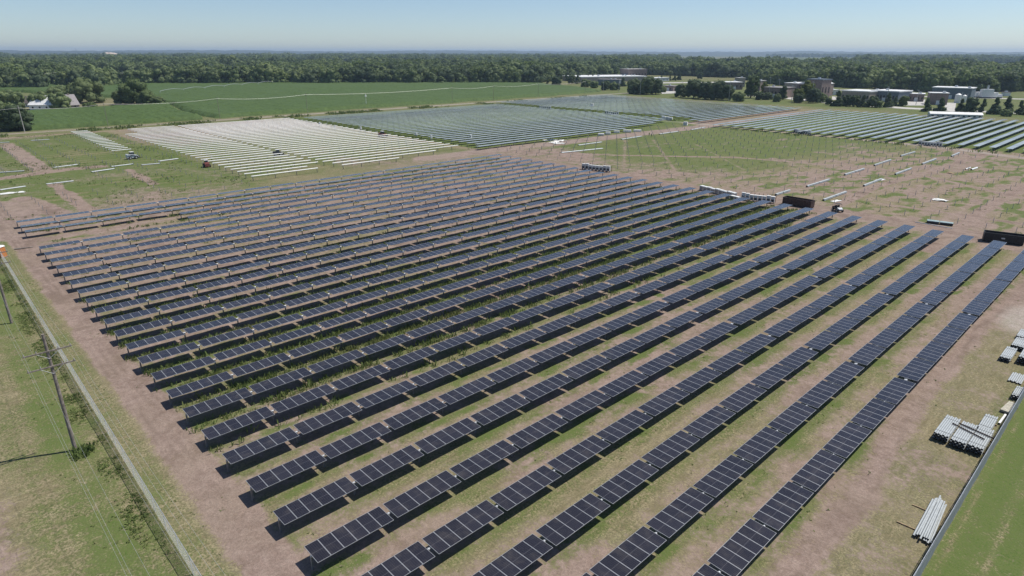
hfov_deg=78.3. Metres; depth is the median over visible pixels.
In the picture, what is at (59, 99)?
tree
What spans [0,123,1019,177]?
distant piles
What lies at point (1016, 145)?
panel row
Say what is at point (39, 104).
house
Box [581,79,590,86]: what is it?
tree
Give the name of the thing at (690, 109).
panel row
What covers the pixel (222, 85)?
irrigation line
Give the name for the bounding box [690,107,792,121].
panel row
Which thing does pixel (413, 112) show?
panel row
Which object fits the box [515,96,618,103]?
panel row
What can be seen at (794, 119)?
panel row
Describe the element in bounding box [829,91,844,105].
tree
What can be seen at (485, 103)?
edge weeds
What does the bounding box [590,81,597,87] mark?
tree
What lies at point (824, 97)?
tree
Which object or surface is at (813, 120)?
panel row
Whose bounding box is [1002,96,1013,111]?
tree
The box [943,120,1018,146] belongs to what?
panel row
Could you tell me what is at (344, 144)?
tube row
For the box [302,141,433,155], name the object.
tube row
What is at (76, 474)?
power line
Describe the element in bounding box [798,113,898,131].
panel row
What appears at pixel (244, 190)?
solar tracker row
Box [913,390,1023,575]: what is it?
screened fence
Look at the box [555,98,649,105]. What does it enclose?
panel row
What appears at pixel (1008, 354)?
pipe bundle
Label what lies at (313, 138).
tube row
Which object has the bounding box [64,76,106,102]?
tree
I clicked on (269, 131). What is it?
tube row
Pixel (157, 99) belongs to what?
tree
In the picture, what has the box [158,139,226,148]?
tube row
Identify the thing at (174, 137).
tube row
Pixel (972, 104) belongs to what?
tree
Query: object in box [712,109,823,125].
panel row
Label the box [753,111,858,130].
panel row
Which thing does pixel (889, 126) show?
panel row
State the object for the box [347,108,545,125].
panel row
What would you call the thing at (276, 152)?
loader
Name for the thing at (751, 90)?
tree
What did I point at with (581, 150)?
tube pair
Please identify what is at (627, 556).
solar tracker row
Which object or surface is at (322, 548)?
solar tracker row
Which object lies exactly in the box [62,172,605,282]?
solar tracker row
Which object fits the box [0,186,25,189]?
tube pair
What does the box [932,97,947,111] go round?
tree
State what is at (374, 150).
tube row
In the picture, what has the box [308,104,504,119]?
panel row
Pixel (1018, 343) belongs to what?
pipe bundle
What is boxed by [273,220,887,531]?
solar tracker row
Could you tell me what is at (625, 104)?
panel row
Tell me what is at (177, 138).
tube row
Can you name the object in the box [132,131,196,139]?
tube row
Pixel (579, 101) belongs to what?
panel row
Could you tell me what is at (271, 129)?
tube row
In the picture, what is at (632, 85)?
tree
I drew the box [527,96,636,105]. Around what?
panel row
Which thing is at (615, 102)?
panel row
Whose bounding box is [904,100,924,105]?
concrete yard
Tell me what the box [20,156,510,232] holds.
solar tracker row
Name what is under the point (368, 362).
row weeds
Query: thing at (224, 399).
solar tracker row
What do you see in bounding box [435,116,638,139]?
panel row
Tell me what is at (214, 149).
tube row
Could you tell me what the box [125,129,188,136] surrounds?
tube row
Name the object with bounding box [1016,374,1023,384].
pipe bundle
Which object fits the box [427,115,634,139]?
panel row
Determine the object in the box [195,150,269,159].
tube row
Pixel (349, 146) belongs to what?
tube row
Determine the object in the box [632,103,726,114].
panel row
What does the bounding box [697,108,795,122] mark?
panel row
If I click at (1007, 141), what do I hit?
panel row
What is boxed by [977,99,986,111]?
tree
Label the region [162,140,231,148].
tube row
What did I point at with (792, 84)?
building
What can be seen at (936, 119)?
panel row
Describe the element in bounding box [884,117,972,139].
panel row
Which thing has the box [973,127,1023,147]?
panel row
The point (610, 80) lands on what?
building
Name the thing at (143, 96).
tree
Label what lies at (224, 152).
tube row
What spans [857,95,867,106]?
tree
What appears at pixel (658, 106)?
panel row
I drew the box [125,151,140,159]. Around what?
loader
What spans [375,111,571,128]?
panel row
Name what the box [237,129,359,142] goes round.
tube row
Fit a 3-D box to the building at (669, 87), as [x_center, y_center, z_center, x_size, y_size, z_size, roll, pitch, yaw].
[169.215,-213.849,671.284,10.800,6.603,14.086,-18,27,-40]
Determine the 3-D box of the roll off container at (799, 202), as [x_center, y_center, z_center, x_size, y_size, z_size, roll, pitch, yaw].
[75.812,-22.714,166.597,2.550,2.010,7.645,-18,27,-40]
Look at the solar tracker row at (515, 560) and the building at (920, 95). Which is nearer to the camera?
the solar tracker row at (515, 560)
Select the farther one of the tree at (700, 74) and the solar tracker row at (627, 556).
the tree at (700, 74)
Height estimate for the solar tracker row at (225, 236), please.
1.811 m
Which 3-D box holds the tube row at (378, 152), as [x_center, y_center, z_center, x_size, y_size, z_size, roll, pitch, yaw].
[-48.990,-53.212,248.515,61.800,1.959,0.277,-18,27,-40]
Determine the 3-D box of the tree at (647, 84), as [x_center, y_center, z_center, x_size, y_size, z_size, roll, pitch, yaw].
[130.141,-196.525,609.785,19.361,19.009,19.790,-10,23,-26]
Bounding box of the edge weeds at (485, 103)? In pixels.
[273,102,1018,153]
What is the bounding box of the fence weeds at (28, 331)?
[0,258,178,563]
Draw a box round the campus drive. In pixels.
[924,96,1023,99]
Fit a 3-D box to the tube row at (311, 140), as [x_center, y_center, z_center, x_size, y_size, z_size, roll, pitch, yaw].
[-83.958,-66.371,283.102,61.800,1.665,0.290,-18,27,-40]
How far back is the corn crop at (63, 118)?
375.60 m
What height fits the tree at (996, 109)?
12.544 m
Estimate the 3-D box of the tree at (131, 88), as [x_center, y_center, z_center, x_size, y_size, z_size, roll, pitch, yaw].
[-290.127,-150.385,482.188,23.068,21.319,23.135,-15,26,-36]
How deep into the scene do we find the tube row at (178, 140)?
277.64 m
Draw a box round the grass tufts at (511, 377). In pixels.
[9,161,1017,575]
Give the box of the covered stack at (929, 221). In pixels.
[927,219,952,225]
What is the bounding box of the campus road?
[746,95,1015,113]
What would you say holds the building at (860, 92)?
on the ground at (852, 508)
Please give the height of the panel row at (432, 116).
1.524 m
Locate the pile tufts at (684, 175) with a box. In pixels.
[4,130,1023,233]
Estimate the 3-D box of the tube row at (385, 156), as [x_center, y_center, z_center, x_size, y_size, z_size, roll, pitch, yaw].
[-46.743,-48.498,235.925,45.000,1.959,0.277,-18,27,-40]
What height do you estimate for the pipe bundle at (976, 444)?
0.877 m
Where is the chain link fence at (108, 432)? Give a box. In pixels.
[0,251,200,575]
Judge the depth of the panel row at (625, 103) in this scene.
481.96 m
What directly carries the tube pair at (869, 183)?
on the ground at (852, 508)
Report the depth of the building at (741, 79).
748.67 m
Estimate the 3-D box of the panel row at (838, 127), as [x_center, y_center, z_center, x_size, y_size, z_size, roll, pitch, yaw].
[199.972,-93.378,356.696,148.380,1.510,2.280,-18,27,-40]
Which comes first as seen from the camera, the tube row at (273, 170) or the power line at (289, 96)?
the tube row at (273, 170)
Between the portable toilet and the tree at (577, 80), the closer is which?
the portable toilet
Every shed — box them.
[65,93,79,107]
[927,111,982,118]
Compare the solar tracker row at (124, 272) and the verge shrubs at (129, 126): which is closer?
the solar tracker row at (124, 272)
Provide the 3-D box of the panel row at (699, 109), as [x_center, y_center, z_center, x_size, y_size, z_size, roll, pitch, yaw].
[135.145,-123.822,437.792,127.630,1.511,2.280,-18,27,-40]
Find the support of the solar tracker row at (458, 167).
on the ground at (852, 508)
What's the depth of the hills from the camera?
9317.91 m
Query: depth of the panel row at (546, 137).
288.94 m
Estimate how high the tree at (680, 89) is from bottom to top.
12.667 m
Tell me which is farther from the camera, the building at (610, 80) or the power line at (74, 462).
the building at (610, 80)
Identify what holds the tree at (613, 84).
on the ground at (852, 508)
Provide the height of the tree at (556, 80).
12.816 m
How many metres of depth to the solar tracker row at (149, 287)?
124.37 m
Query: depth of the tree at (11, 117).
317.96 m
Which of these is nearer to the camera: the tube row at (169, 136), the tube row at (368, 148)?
the tube row at (368, 148)
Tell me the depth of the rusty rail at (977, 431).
65.86 m
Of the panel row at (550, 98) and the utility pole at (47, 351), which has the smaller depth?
the utility pole at (47, 351)
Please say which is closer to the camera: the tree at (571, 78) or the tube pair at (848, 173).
the tube pair at (848, 173)
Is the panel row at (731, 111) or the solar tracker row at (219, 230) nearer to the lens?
the solar tracker row at (219, 230)
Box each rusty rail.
[952,423,984,439]
[959,423,994,438]
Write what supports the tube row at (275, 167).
on the ground at (852, 508)
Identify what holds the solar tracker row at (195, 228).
on the ground at (852, 508)
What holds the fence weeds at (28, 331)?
on the ground at (852, 508)
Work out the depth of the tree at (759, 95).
542.12 m
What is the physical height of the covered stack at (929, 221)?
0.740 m
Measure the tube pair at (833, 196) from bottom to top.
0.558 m
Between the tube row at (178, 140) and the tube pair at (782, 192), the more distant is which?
the tube row at (178, 140)
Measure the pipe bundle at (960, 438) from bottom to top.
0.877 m
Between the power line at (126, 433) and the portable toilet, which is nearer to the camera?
the power line at (126, 433)
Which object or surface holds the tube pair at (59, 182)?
on the ground at (852, 508)
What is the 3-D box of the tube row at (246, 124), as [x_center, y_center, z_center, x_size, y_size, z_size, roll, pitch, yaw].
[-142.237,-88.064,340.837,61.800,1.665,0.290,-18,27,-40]
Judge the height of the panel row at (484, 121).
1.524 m
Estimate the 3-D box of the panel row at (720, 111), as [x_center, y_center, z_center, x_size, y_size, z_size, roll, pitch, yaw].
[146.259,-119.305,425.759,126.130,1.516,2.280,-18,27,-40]
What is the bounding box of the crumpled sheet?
[0,191,23,194]
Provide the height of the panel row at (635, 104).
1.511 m
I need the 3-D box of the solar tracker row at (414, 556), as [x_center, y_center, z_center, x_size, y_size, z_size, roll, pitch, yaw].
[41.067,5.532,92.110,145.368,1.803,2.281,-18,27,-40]
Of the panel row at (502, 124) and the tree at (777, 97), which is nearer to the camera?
the panel row at (502, 124)
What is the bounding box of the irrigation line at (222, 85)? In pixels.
[159,81,271,92]
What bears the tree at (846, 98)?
on the ground at (852, 508)
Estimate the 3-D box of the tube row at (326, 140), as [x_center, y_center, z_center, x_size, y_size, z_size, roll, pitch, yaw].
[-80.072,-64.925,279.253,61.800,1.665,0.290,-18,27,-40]
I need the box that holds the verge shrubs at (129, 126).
[0,95,588,137]
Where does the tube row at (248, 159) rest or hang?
on the ground at (852, 508)
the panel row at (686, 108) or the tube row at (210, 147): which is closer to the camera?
the tube row at (210, 147)
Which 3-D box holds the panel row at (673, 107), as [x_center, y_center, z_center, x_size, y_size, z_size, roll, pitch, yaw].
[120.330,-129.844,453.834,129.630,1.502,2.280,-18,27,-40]
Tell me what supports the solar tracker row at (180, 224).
on the ground at (852, 508)
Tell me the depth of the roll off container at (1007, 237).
134.18 m
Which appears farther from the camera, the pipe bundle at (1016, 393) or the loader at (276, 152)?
the loader at (276, 152)
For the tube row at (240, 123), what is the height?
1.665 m
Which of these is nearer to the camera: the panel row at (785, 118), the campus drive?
the panel row at (785, 118)
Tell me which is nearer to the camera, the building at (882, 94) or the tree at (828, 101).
the tree at (828, 101)
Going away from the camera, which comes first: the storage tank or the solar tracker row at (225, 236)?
the solar tracker row at (225, 236)
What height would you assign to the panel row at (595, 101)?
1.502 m
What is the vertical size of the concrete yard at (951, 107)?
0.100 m
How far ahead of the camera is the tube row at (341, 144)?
270.68 m
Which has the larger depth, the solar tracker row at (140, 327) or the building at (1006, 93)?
the building at (1006, 93)
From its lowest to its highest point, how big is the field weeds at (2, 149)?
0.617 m
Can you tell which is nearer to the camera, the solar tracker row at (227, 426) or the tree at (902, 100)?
the solar tracker row at (227, 426)
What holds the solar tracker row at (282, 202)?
on the ground at (852, 508)
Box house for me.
[28,97,53,109]
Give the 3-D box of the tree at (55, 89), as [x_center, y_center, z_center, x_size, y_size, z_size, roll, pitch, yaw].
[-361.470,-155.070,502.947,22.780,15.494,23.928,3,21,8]
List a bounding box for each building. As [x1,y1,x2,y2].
[562,74,645,81]
[598,78,621,84]
[620,68,646,75]
[654,77,669,80]
[663,84,676,90]
[725,80,742,89]
[735,76,745,86]
[754,79,766,90]
[763,85,794,97]
[784,81,800,89]
[797,82,834,95]
[807,77,832,97]
[841,89,878,101]
[872,88,912,101]
[909,92,925,101]
[927,91,949,104]
[932,85,976,98]
[1001,91,1011,95]
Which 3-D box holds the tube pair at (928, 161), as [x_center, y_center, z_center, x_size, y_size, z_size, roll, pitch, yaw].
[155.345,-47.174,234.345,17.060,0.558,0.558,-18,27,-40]
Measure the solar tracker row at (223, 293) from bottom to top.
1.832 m
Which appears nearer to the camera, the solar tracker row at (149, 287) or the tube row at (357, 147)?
the solar tracker row at (149, 287)
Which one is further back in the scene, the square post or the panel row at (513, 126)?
the panel row at (513, 126)
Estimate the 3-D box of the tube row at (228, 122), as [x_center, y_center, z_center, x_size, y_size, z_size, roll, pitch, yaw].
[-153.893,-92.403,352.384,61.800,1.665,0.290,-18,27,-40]
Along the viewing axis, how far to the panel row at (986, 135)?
301.96 m
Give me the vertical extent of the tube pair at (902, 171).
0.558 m
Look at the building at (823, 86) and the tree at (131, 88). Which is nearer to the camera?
the tree at (131, 88)
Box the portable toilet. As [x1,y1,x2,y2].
[0,245,8,257]
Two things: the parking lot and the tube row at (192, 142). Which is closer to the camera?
the tube row at (192, 142)
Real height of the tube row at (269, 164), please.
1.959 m
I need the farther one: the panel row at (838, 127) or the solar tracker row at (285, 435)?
the panel row at (838, 127)
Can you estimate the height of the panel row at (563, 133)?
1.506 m
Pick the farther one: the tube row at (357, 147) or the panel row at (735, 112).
the panel row at (735, 112)
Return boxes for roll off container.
[782,196,815,207]
[982,230,1023,245]
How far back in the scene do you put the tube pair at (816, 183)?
194.35 m
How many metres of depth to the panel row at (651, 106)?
456.58 m
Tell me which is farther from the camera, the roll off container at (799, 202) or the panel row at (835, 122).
the panel row at (835, 122)
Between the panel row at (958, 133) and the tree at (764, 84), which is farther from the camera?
the tree at (764, 84)
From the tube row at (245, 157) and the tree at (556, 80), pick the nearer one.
the tube row at (245, 157)
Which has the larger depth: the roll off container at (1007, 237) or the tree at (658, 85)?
the tree at (658, 85)
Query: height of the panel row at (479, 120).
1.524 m
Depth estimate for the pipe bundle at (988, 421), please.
68.15 m
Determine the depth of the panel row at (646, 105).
462.54 m
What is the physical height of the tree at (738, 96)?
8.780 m
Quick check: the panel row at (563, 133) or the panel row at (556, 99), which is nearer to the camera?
the panel row at (563, 133)
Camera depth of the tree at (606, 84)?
677.20 m
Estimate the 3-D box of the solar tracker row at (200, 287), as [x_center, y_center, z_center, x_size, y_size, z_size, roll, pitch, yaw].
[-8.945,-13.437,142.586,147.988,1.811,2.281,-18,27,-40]
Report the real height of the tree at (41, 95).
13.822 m
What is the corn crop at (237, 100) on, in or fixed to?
on the ground at (852, 508)
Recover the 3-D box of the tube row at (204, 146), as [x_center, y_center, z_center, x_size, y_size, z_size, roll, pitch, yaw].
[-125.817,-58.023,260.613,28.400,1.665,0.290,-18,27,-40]
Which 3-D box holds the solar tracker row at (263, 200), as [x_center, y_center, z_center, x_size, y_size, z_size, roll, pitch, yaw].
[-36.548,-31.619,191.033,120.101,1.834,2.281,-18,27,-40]
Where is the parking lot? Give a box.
[661,91,675,93]
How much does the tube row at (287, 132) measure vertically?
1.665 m
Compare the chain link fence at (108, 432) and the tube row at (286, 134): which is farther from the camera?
the tube row at (286, 134)
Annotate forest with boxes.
[0,52,1023,91]
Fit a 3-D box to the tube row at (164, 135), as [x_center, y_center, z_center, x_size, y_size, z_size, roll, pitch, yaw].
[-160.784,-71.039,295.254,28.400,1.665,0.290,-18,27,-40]
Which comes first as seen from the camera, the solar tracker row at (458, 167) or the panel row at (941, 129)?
the solar tracker row at (458, 167)
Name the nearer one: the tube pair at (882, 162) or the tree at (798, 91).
the tube pair at (882, 162)
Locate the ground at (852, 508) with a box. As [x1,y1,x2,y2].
[0,56,1023,575]
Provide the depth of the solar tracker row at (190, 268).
128.27 m
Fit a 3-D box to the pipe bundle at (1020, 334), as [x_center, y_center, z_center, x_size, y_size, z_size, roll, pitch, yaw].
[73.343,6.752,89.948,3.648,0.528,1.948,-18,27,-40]
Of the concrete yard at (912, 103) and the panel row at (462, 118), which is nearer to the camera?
the panel row at (462, 118)
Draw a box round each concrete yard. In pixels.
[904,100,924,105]
[945,102,955,111]
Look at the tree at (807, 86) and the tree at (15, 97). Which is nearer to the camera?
the tree at (15, 97)
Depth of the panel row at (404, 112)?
407.99 m
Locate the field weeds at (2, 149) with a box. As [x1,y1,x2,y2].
[0,133,250,219]
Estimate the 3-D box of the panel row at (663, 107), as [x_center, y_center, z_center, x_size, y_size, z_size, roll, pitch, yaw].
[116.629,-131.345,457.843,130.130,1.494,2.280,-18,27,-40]
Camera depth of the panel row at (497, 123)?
345.70 m
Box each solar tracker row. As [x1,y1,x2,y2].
[16,154,502,227]
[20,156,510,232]
[24,158,519,237]
[39,163,553,254]
[44,165,564,260]
[50,167,577,267]
[56,170,591,274]
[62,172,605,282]
[69,174,616,290]
[77,176,632,299]
[85,179,645,309]
[94,182,662,319]
[104,184,679,330]
[114,187,695,343]
[125,190,713,355]
[137,193,731,371]
[151,197,749,387]
[166,200,771,404]
[180,159,531,218]
[183,203,790,424]
[188,161,541,221]
[201,207,812,446]
[222,211,836,471]
[246,215,861,500]
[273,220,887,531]
[304,224,914,569]
[361,229,943,575]
[472,235,973,575]
[582,240,1006,575]
[692,250,1023,575]
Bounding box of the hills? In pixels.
[0,50,1023,55]
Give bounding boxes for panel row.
[304,104,495,118]
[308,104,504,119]
[316,105,503,119]
[317,105,514,120]
[322,106,512,121]
[332,106,524,120]
[334,107,522,121]
[336,107,534,122]
[342,108,533,125]
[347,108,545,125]
[356,109,545,124]
[358,109,557,128]
[364,110,558,126]
[369,110,570,127]
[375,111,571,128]
[381,111,584,129]
[388,112,586,130]
[394,112,598,134]
[401,113,601,132]
[407,113,610,136]
[414,114,617,134]
[420,115,620,135]
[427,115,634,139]
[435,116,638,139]
[443,117,643,141]
[451,117,657,140]
[459,118,662,144]
[467,119,663,145]
[476,122,655,144]
[477,128,624,149]
[496,94,607,102]
[501,95,605,102]
[507,95,614,102]
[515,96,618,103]
[518,95,620,102]
[521,96,628,105]
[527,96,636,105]
[534,97,633,104]
[537,97,643,105]
[543,97,651,105]
[554,98,659,106]
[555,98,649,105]
[565,98,667,107]
[565,99,667,107]
[576,99,676,107]
[577,100,675,108]
[588,100,685,109]
[589,100,694,110]
[601,101,694,109]
[602,101,705,112]
[615,102,707,111]
[617,102,715,111]
[624,102,725,113]
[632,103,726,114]
[638,103,737,113]
[645,104,738,115]
[652,104,749,115]
[660,105,751,117]
[669,105,763,115]
[675,106,769,117]
[684,106,777,118]
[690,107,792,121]
[692,107,780,118]
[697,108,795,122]
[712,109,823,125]
[723,110,829,125]
[733,110,840,126]
[743,111,847,127]
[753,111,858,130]
[763,112,866,130]
[773,112,878,131]
[785,113,886,132]
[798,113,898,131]
[809,114,906,134]
[821,114,918,135]
[833,115,927,137]
[845,116,936,136]
[858,116,949,137]
[870,117,959,139]
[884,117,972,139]
[898,118,982,139]
[913,118,992,141]
[928,119,1007,145]
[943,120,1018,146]
[957,122,1023,146]
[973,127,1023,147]
[990,133,1023,149]
[1006,141,1023,150]
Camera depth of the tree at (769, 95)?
542.44 m
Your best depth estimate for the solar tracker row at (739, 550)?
61.72 m
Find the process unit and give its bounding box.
[979,85,994,97]
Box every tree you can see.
[0,89,26,107]
[0,100,18,129]
[0,103,35,130]
[24,90,52,102]
[44,84,66,94]
[47,90,71,108]
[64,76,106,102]
[82,101,97,106]
[110,90,131,104]
[116,77,150,103]
[135,90,154,103]
[149,96,165,102]
[551,76,561,84]
[567,74,575,83]
[574,74,580,83]
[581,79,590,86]
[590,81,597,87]
[601,80,609,89]
[610,81,616,89]
[620,77,626,85]
[627,78,640,93]
[638,76,654,93]
[651,78,662,93]
[674,84,685,96]
[684,79,700,97]
[697,72,702,78]
[697,81,711,99]
[707,79,724,99]
[718,84,734,99]
[732,91,745,101]
[744,76,759,97]
[755,91,765,99]
[761,82,768,91]
[764,92,772,99]
[772,93,780,101]
[780,86,787,98]
[792,88,804,99]
[793,93,804,102]
[800,80,815,100]
[806,88,822,102]
[820,93,828,102]
[825,98,832,104]
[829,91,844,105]
[842,95,850,105]
[848,95,861,106]
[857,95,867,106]
[866,96,880,106]
[875,101,883,107]
[883,93,893,106]
[893,97,898,105]
[898,95,909,105]
[920,97,931,111]
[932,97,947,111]
[955,98,964,111]
[961,97,979,111]
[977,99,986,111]
[986,97,1001,114]
[1000,109,1013,116]
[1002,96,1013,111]
[1014,100,1023,114]
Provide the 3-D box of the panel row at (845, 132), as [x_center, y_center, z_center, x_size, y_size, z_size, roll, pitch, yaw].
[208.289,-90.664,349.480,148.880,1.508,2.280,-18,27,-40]
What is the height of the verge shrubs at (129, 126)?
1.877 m
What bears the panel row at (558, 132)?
on the ground at (852, 508)
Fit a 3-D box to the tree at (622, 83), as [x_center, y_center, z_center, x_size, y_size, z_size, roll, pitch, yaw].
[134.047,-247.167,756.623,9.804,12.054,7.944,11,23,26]
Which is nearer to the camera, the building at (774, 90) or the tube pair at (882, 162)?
the tube pair at (882, 162)
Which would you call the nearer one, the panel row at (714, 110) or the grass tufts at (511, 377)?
the grass tufts at (511, 377)
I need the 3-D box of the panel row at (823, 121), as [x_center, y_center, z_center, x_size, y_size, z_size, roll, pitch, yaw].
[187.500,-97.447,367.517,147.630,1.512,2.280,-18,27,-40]
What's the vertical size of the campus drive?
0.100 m
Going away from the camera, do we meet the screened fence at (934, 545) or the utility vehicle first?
the screened fence at (934, 545)
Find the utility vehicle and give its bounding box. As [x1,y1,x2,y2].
[832,203,843,211]
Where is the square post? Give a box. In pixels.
[998,414,1006,424]
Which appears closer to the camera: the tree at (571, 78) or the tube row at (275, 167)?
the tube row at (275, 167)
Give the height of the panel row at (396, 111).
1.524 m
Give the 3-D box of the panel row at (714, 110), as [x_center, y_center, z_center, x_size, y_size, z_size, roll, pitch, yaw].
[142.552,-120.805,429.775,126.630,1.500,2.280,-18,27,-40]
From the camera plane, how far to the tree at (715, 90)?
536.63 m
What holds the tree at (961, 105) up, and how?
on the ground at (852, 508)
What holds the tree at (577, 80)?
on the ground at (852, 508)
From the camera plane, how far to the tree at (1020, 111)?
413.60 m
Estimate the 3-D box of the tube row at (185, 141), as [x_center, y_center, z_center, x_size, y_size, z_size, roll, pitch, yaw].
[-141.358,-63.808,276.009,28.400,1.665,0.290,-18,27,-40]
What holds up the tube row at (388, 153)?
on the ground at (852, 508)
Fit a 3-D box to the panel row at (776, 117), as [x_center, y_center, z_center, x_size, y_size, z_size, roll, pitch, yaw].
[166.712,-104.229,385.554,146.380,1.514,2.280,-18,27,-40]
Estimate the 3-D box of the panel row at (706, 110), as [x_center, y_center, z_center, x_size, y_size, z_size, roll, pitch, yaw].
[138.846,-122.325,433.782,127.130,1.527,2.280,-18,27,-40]
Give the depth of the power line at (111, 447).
48.15 m
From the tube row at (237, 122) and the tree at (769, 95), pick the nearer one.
the tube row at (237, 122)
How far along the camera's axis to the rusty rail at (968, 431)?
65.84 m
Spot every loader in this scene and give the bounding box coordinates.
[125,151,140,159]
[202,160,210,167]
[272,149,284,155]
[378,131,387,136]
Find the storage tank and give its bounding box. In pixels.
[954,93,962,102]
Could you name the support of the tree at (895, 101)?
on the ground at (852, 508)
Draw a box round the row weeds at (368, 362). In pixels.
[26,159,816,451]
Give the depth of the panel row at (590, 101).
503.67 m
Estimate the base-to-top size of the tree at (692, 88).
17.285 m
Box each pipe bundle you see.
[932,415,960,442]
[949,421,977,449]
[966,426,993,454]
[977,414,997,429]
[999,346,1016,361]
[1007,372,1020,382]
[1010,337,1023,350]
[1010,386,1023,399]
[1015,329,1023,337]
[1016,349,1023,363]
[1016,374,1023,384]
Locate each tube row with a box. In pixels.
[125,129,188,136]
[128,130,192,135]
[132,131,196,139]
[135,132,200,139]
[139,133,204,141]
[143,134,208,140]
[146,136,208,143]
[150,137,214,145]
[155,138,221,146]
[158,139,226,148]
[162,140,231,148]
[167,141,236,151]
[171,143,240,152]
[176,144,247,154]
[178,118,286,126]
[180,145,252,154]
[181,119,288,128]
[185,119,297,127]
[185,147,258,156]
[189,120,301,128]
[191,148,264,157]
[193,121,302,130]
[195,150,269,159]
[196,121,311,131]
[200,122,316,133]
[201,151,275,163]
[205,123,321,133]
[208,153,282,162]
[209,124,324,134]
[212,155,286,165]
[213,125,327,134]
[217,126,331,137]
[218,156,295,168]
[222,126,342,136]
[224,158,302,169]
[227,127,347,138]
[230,160,310,173]
[232,128,353,141]
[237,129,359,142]
[237,162,316,173]
[241,130,365,144]
[244,166,306,176]
[246,131,371,143]
[251,168,317,180]
[253,132,377,143]
[257,134,374,148]
[263,134,390,149]
[272,135,397,147]
[279,136,403,151]
[282,137,410,154]
[287,139,415,155]
[294,140,424,157]
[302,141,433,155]
[308,142,441,161]
[315,144,446,163]
[322,145,457,162]
[333,150,435,165]
[342,157,398,168]
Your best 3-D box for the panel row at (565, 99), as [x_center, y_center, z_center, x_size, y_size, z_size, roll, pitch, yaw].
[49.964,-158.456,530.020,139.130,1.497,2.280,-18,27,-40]
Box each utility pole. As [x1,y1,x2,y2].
[0,250,12,323]
[22,334,76,447]
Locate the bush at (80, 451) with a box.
[67,442,96,460]
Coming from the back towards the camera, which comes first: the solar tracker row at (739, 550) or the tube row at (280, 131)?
the tube row at (280, 131)
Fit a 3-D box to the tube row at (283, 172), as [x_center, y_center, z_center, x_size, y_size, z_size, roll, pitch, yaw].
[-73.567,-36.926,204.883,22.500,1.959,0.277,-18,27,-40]
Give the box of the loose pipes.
[897,495,946,543]
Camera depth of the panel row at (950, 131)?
317.63 m
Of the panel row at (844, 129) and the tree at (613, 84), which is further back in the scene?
the tree at (613, 84)
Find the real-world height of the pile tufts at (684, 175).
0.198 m
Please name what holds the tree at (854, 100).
on the ground at (852, 508)
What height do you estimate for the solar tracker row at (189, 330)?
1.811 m
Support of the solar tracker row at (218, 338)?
on the ground at (852, 508)
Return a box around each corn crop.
[0,82,600,117]
[20,102,202,130]
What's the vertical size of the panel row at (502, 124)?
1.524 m
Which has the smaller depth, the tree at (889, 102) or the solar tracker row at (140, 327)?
the solar tracker row at (140, 327)
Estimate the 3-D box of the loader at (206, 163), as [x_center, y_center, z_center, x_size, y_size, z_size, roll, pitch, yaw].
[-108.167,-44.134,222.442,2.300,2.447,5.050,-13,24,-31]
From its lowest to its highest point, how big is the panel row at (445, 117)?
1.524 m
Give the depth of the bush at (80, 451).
63.28 m
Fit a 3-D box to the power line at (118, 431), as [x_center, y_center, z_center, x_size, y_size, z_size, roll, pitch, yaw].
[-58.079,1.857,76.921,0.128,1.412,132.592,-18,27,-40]
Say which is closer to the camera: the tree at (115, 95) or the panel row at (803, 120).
the panel row at (803, 120)
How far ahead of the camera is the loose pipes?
54.18 m
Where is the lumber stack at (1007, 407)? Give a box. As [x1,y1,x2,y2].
[1000,401,1018,413]
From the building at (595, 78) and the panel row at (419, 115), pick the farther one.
the building at (595, 78)
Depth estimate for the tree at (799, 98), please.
507.60 m
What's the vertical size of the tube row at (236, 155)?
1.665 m
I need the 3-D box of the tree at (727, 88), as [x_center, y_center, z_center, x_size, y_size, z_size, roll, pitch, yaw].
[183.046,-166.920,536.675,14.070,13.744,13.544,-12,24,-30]
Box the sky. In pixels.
[0,0,1023,51]
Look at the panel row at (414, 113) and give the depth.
401.38 m
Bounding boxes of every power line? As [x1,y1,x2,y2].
[0,248,214,575]
[0,294,149,575]
[4,82,579,109]
[4,247,225,575]
[7,273,190,574]
[12,335,131,575]
[22,360,113,549]
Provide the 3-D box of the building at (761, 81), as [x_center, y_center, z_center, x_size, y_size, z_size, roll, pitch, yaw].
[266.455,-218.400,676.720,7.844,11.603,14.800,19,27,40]
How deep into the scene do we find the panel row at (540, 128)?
323.15 m
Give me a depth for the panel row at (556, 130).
314.95 m
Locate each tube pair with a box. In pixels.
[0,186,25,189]
[46,180,72,184]
[561,148,602,152]
[775,189,789,195]
[806,179,829,186]
[822,191,846,200]
[844,168,864,175]
[863,178,882,186]
[873,159,891,165]
[894,168,911,174]
[921,158,936,164]
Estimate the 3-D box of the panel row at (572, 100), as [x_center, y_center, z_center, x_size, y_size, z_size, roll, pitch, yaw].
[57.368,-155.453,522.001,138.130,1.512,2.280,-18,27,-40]
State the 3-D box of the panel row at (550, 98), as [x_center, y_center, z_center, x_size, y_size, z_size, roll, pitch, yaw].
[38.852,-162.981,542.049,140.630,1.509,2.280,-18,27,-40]
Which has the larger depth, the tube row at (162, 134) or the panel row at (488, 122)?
the panel row at (488, 122)
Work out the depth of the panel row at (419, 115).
388.81 m
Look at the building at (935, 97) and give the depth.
493.77 m
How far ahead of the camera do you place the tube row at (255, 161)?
224.67 m
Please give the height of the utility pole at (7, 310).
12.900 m
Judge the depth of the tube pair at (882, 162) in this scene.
230.53 m
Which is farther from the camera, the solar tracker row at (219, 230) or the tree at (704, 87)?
the tree at (704, 87)

